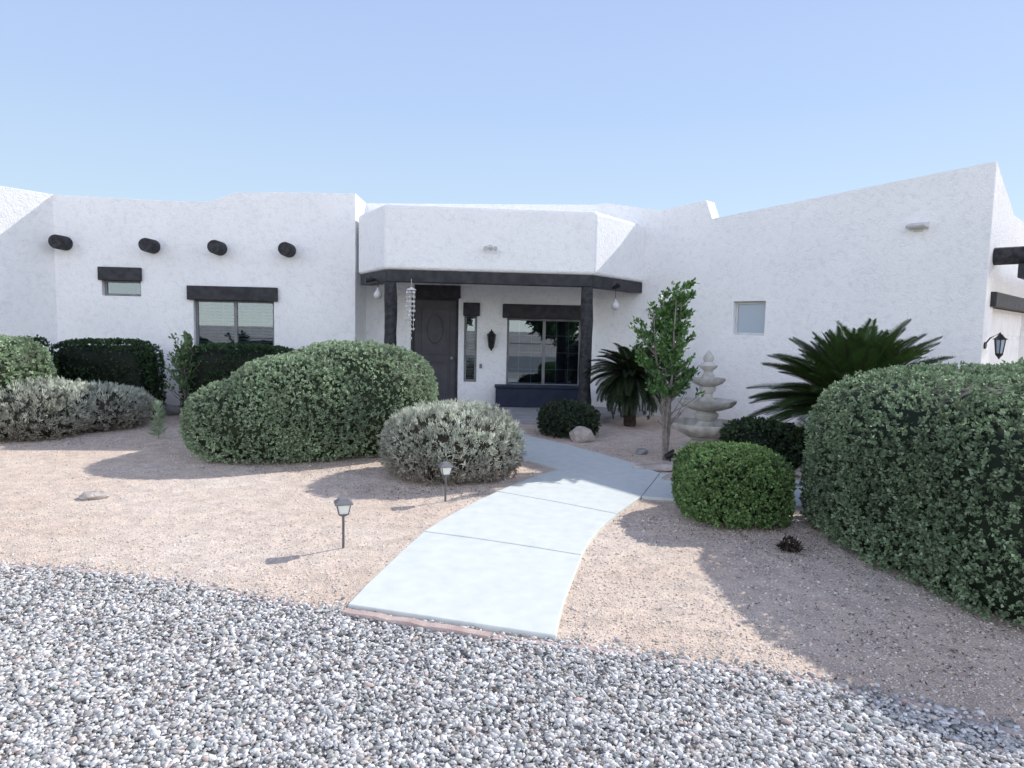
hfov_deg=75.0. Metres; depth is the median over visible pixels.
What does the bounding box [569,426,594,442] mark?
rock
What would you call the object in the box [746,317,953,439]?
sago palm
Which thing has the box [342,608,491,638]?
kerb
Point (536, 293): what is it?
adobe house
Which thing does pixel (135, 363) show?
trimmed hedge
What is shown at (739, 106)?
sky
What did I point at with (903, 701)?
kerb
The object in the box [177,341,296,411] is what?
trimmed hedge
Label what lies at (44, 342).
dark bush
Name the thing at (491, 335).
wall lantern
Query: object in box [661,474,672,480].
rock
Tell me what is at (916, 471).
hedge
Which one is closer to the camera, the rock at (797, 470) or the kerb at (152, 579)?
the kerb at (152, 579)
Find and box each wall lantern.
[487,329,495,350]
[983,332,1007,358]
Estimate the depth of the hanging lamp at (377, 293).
11.32 m
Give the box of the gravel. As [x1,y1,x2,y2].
[0,559,1023,767]
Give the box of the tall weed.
[146,399,169,438]
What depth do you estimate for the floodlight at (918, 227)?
9.31 m
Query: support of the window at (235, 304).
in the adobe house
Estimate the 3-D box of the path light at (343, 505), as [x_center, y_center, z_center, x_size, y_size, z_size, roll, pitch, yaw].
[-1.219,1.019,4.818,0.128,0.400,0.128,0,5,-20]
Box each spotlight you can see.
[364,276,375,282]
[612,283,621,288]
[664,449,676,460]
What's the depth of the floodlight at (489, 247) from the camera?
11.03 m
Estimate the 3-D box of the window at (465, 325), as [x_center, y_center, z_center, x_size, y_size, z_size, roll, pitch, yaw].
[-0.828,-0.713,13.311,0.251,1.329,0.112,1,5,0]
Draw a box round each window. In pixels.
[104,281,140,295]
[195,300,273,349]
[464,316,476,381]
[506,318,580,384]
[735,301,765,335]
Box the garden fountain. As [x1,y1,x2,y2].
[671,350,736,451]
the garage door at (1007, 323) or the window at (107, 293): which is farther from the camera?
the window at (107, 293)
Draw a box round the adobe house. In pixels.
[0,161,1023,434]
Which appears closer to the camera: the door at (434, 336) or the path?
the path
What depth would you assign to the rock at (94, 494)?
6.00 m
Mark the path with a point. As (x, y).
(507, 560)
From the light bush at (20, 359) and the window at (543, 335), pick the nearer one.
the light bush at (20, 359)
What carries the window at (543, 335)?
in the adobe house
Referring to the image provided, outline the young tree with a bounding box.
[628,277,705,459]
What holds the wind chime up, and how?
hanging from the adobe house
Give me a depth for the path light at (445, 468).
6.14 m
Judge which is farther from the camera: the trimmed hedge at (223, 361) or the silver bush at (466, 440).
the trimmed hedge at (223, 361)
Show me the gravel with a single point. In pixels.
(814, 719)
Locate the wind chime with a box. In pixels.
[405,279,415,338]
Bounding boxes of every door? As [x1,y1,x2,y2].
[411,298,458,402]
[988,309,1021,365]
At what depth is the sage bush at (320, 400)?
7.74 m
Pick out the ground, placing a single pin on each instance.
(648, 429)
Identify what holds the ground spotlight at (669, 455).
on the ground
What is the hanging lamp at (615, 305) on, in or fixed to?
hanging from the adobe house
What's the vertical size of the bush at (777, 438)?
0.676 m
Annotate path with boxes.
[348,433,811,639]
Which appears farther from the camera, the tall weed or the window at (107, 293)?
the window at (107, 293)
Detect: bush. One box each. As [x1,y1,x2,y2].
[0,334,57,396]
[0,374,156,442]
[14,334,60,380]
[178,339,438,464]
[376,398,527,486]
[536,398,601,438]
[670,439,797,529]
[718,416,808,469]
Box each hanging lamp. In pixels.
[374,287,381,298]
[611,289,618,309]
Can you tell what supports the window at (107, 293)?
in the adobe house
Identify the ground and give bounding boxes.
[0,415,1023,729]
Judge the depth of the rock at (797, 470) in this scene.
7.52 m
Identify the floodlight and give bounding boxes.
[483,245,496,250]
[905,222,928,231]
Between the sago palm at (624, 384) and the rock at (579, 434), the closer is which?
the rock at (579, 434)
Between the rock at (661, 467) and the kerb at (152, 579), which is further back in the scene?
the rock at (661, 467)
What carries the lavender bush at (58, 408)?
on the ground
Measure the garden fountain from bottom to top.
1.390 m
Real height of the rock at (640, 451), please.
0.098 m
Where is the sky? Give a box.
[0,0,1023,221]
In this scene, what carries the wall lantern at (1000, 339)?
attached to the adobe house
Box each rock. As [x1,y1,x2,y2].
[79,490,109,499]
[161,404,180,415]
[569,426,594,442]
[632,463,672,471]
[636,448,647,454]
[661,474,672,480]
[794,466,802,477]
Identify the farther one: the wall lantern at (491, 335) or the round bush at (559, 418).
the wall lantern at (491, 335)
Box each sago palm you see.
[583,343,667,426]
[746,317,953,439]
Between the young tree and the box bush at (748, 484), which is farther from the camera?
the young tree
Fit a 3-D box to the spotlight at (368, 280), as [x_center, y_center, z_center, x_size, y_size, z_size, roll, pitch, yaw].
[-2.434,-1.787,11.436,0.188,0.116,0.088,-1,5,-24]
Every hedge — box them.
[51,337,166,421]
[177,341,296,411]
[796,357,1023,625]
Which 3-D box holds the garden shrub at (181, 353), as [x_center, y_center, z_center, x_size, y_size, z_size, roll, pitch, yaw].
[-5.388,-0.147,11.003,0.689,1.498,0.626,1,5,0]
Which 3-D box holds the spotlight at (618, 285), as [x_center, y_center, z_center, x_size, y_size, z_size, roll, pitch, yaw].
[1.865,-1.732,11.790,0.089,0.117,0.191,-2,6,-35]
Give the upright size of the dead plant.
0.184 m
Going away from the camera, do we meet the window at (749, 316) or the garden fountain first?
the garden fountain
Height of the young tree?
2.314 m
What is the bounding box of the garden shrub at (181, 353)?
[164,330,205,410]
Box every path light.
[334,497,352,547]
[438,462,453,501]
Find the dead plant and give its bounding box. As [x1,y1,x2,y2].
[775,535,803,553]
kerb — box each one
[0,564,295,605]
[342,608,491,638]
[492,635,1023,737]

